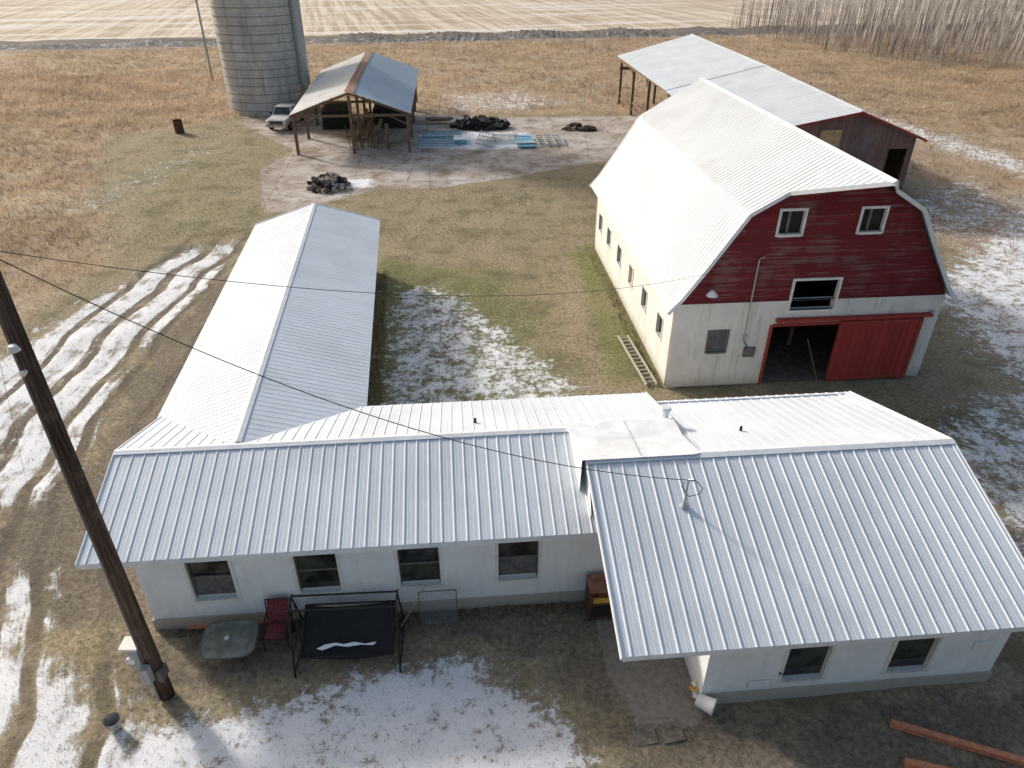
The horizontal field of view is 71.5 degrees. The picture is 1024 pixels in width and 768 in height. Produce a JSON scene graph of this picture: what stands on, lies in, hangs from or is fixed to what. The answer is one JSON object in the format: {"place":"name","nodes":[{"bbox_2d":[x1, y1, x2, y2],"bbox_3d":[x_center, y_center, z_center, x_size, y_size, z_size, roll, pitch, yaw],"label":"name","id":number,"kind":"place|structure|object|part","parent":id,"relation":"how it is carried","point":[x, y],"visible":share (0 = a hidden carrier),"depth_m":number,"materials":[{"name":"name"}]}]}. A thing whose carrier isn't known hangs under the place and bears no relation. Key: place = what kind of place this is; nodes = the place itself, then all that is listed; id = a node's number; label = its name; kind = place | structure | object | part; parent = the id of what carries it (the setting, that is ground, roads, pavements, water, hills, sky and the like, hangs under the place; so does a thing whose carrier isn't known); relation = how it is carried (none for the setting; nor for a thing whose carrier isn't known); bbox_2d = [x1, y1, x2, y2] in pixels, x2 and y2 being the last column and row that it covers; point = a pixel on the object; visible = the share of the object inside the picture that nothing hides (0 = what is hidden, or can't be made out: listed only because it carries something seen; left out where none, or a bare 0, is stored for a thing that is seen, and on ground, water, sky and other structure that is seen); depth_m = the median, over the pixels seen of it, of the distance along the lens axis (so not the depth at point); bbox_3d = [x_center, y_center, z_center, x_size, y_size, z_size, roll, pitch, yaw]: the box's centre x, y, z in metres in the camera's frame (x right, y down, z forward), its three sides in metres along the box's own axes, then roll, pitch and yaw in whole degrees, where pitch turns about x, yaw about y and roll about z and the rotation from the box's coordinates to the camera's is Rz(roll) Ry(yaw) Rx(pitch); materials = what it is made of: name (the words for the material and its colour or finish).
{"place":"outdoors","nodes":[
{"label":"outdoors","id":0,"kind":"place"},
{"bbox_2d":[0,0,1023,767],"bbox_3d":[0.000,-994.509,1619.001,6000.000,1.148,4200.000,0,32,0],"label":"ground","id":1,"kind":"structure","parent":0,"point":[652,692],"depth_m":30.88,"materials":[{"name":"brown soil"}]},
{"bbox_2d":[0,271,174,700],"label":"utility pole","id":2,"kind":"object","parent":1,"relation":"on","point":[138,647],"visible":0.96,"depth_m":13.46,"materials":[{"name":"brown wood"}]},
{"bbox_2d":[0,365,27,487],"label":"guy wire","id":3,"kind":"object","parent":2,"relation":"attached to","point":[12,420],"visible":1,"depth_m":16.88,"materials":[{"name":"black metal"}]},
{"bbox_2d":[0,259,694,480],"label":"power line","id":4,"kind":"object","parent":2,"relation":"attached to","point":[311,394],"visible":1,"depth_m":13.03,"materials":[{"name":"black metal"}]},
{"bbox_2d":[0,251,764,295],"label":"power line","id":5,"kind":"object","parent":2,"relation":"attached to","point":[330,290],"visible":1,"depth_m":14.47,"materials":[{"name":"black metal"}]},
{"bbox_2d":[103,712,120,731],"bbox_3d":[-8.900,7.573,15.875,0.356,0.290,0.356,0,32,0],"label":"metal pail","id":6,"kind":"object","parent":1,"relation":"on","point":[112,722],"visible":1,"depth_m":15.92,"materials":[{"name":"metal"}]},
{"bbox_2d":[172,119,184,133],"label":"burn barrel","id":7,"kind":"object","parent":1,"relation":"on","point":[178,126],"visible":1,"depth_m":64.59,"materials":[{"name":"brown metal"}]},
{"bbox_2d":[195,0,213,79],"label":"metal mast","id":8,"kind":"object","parent":1,"relation":"on","point":[205,45],"depth_m":86.88,"materials":[{"name":"metal"}]},
{"bbox_2d":[198,619,258,665],"bbox_3d":[-6.950,6.408,17.565,1.364,0.523,1.044,-3,32,-5],"label":"patio table","id":9,"kind":"object","parent":1,"relation":"on","point":[228,639],"visible":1,"depth_m":17.46,"materials":[{"name":"grey glass"}]},
{"bbox_2d":[187,618,291,629],"bbox_3d":[-7.021,6.110,18.415,2.600,0.080,0.300,-3,32,-5],"label":"timber plank","id":10,"kind":"object","parent":1,"relation":"on","point":[198,626],"visible":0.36,"depth_m":18.22,"materials":[{"name":"orange paint"}]},
{"bbox_2d":[209,0,310,116],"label":"concrete silo","id":11,"kind":"object","parent":1,"relation":"on","point":[262,53],"visible":0.94,"depth_m":68.86,"materials":[{"name":"concrete"}]},
{"bbox_2d":[260,597,294,651],"bbox_3d":[-5.861,6.001,17.766,0.644,0.999,0.835,-2,32,-4],"label":"patio chair","id":12,"kind":"object","parent":1,"relation":"on","point":[277,619],"visible":0.94,"depth_m":17.82,"materials":[{"name":"red fabric"}]},
{"bbox_2d":[266,103,304,129],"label":"pickup truck","id":13,"kind":"object","parent":1,"relation":"on","point":[279,118],"visible":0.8,"depth_m":65.96,"materials":[{"name":"white paint"}]},
{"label":"windows","id":14,"kind":"part","parent":13,"relation":"part of","materials":[{"name":"grey glass"}]},
{"bbox_2d":[306,172,350,193],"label":"rubble pile","id":15,"kind":"object","parent":1,"relation":"on","point":[330,181],"visible":1,"depth_m":50.16,"materials":[{"name":"stone"}]},
{"bbox_2d":[286,589,405,677],"bbox_3d":[-3.986,5.852,17.274,2.550,1.783,1.548,-2,32,-3],"label":"garden swing","id":16,"kind":"object","parent":1,"relation":"on","point":[362,631],"visible":0.98,"depth_m":17.40,"materials":[{"name":"black fabric"}]},
{"bbox_2d":[289,51,418,154],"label":"open hay shed","id":17,"kind":"structure","parent":1,"relation":"on","point":[386,86],"depth_m":63.29,"materials":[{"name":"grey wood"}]},
{"bbox_2d":[159,252,660,637],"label":"wall edge weeds","id":18,"kind":"object","parent":1,"relation":"on","point":[382,318],"depth_m":29.44,"materials":[{"name":"brown plant"}]},
{"bbox_2d":[395,586,425,631],"bbox_3d":[-2.583,5.719,17.986,0.927,1.278,0.121,-12,34,-18],"label":"garden rake","id":19,"kind":"object","parent":1,"relation":"on","point":[410,611],"visible":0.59,"depth_m":18.03,"materials":[{"name":"brown wood"}]},
{"bbox_2d":[418,589,457,625],"bbox_3d":[-1.887,5.720,18.199,0.980,1.016,0.248,-3,32,-4],"label":"wire panel","id":20,"kind":"object","parent":1,"relation":"on","point":[439,606],"visible":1,"depth_m":18.19,"materials":[{"name":"metal"}]},
{"bbox_2d":[417,136,460,145],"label":"steel gate","id":21,"kind":"structure","parent":1,"relation":"on","point":[432,140],"depth_m":61.15,"materials":[{"name":"blue metal"}]},
{"bbox_2d":[425,116,452,121],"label":"wooden skid","id":22,"kind":"object","parent":1,"relation":"on","point":[442,118],"visible":1,"depth_m":68.07,"materials":[{"name":"brown wood"}]},
{"bbox_2d":[422,130,461,137],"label":"steel gate","id":23,"kind":"structure","parent":1,"relation":"on","point":[434,132],"depth_m":62.86,"materials":[{"name":"blue metal"}]},
{"bbox_2d":[454,135,467,143],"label":"feed bunk","id":24,"kind":"object","parent":1,"relation":"on","point":[463,138],"visible":0.93,"depth_m":61.48,"materials":[{"name":"white paint"}]},
{"bbox_2d":[449,115,510,130],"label":"tarp covered heap","id":25,"kind":"object","parent":1,"relation":"on","point":[483,122],"visible":1,"depth_m":66.18,"materials":[{"name":"black plastic"}]},
{"bbox_2d":[475,131,494,146],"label":"steel gate","id":26,"kind":"structure","parent":1,"relation":"on","point":[483,140],"depth_m":61.50,"materials":[{"name":"silver metal"}]},
{"bbox_2d":[492,133,518,141],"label":"steel gate","id":27,"kind":"structure","parent":1,"relation":"on","point":[505,135],"depth_m":62.26,"materials":[{"name":"white metal"}]},
{"bbox_2d":[0,34,1023,337],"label":"tall dry grass","id":28,"kind":"structure","parent":1,"relation":"on","point":[162,96],"depth_m":80.67,"materials":[{"name":"beige plant"}]},
{"bbox_2d":[515,134,535,146],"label":"blue panel stack","id":29,"kind":"object","parent":1,"relation":"on","point":[525,141],"visible":0.99,"depth_m":60.82,"materials":[{"name":"paint"}]},
{"bbox_2d":[75,203,1023,703],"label":"metal roofed farmhouse","id":30,"kind":"object","parent":1,"relation":"on","point":[801,545],"visible":0.99,"depth_m":17.69,"materials":[{"name":"white paint"}]},
{"bbox_2d":[534,134,564,145],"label":"steel gate","id":31,"kind":"structure","parent":1,"relation":"on","point":[551,137],"depth_m":61.73,"materials":[{"name":"silver metal"}]},
{"bbox_2d":[561,122,596,130],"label":"scrap pile","id":32,"kind":"object","parent":1,"relation":"on","point":[583,128],"visible":0.99,"depth_m":65.92,"materials":[{"name":"brown metal"}]},
{"bbox_2d":[583,36,592,50],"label":"bare shrub","id":33,"kind":"object","parent":1,"relation":"on","point":[584,47],"visible":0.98,"depth_m":112.48,"materials":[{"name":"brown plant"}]},
{"bbox_2d":[585,573,611,620],"bbox_3d":[2.250,5.529,18.430,0.620,1.090,0.600,-3,32,-4],"label":"rusty stove","id":34,"kind":"object","parent":1,"relation":"on","point":[597,602],"visible":0.91,"depth_m":18.19,"materials":[{"name":"brown metal"}]},
{"bbox_2d":[617,335,657,385],"bbox_3d":[5.207,-1.059,29.774,0.480,0.090,4.100,-4,32,-7],"label":"wooden ladder","id":35,"kind":"object","parent":1,"relation":"on","point":[641,361],"visible":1,"depth_m":29.56,"materials":[{"name":"wood"}]},
{"bbox_2d":[689,679,698,697],"bbox_3d":[4.443,7.088,16.617,0.568,0.513,0.515,16,35,23],"label":"crumpled sack","id":36,"kind":"object","parent":1,"relation":"on","point":[693,688],"visible":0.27,"depth_m":16.59,"materials":[{"name":"beige plastic"}]},
{"bbox_2d":[695,693,717,715],"bbox_3d":[4.407,7.264,16.191,0.424,0.394,0.401,19,37,27],"label":"plastic bucket","id":37,"kind":"object","parent":1,"relation":"on","point":[705,703],"visible":1,"depth_m":16.10,"materials":[{"name":"white plastic"}]},
{"bbox_2d":[617,34,927,189],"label":"machine shed","id":38,"kind":"structure","parent":1,"relation":"on","point":[681,63],"depth_m":51.99,"materials":[{"name":"metal"}]},
{"bbox_2d":[589,78,958,387],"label":"red barn","id":39,"kind":"structure","parent":1,"relation":"on","point":[846,278],"depth_m":27.11,"materials":[{"name":"metal"}]},
{"bbox_2d":[598,211,663,341],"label":"side windows","id":40,"kind":"structure","parent":39,"relation":"in","point":[661,322],"depth_m":32.41,"materials":[{"name":"white glass"}]},
{"bbox_2d":[704,205,890,353],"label":"gable windows","id":41,"kind":"structure","parent":39,"relation":"in","point":[790,219],"depth_m":25.22,"materials":[{"name":"white wood"}]},
{"bbox_2d":[757,312,933,383],"bbox_3d":[12.933,-1.343,27.720,6.310,2.900,0.200,-3,32,-4],"label":"sliding door","id":42,"kind":"structure","parent":39,"relation":"in","point":[871,345],"depth_m":27.62,"materials":[{"name":"red wood"}]},
{"bbox_2d":[727,0,1023,68],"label":"bare aspen grove","id":43,"kind":"object","parent":1,"relation":"on","point":[967,29],"visible":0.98,"depth_m":115.58,"materials":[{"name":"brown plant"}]},
{"bbox_2d":[904,758,950,767],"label":"orange steel beam","id":44,"kind":"structure","parent":1,"relation":"on","point":[910,763],"depth_m":15.10,"materials":[{"name":"metal"}]},
{"bbox_2d":[890,719,1023,766],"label":"orange steel beam","id":45,"kind":"structure","parent":1,"relation":"on","point":[961,743],"depth_m":15.54,"materials":[{"name":"metal"}]}
]}

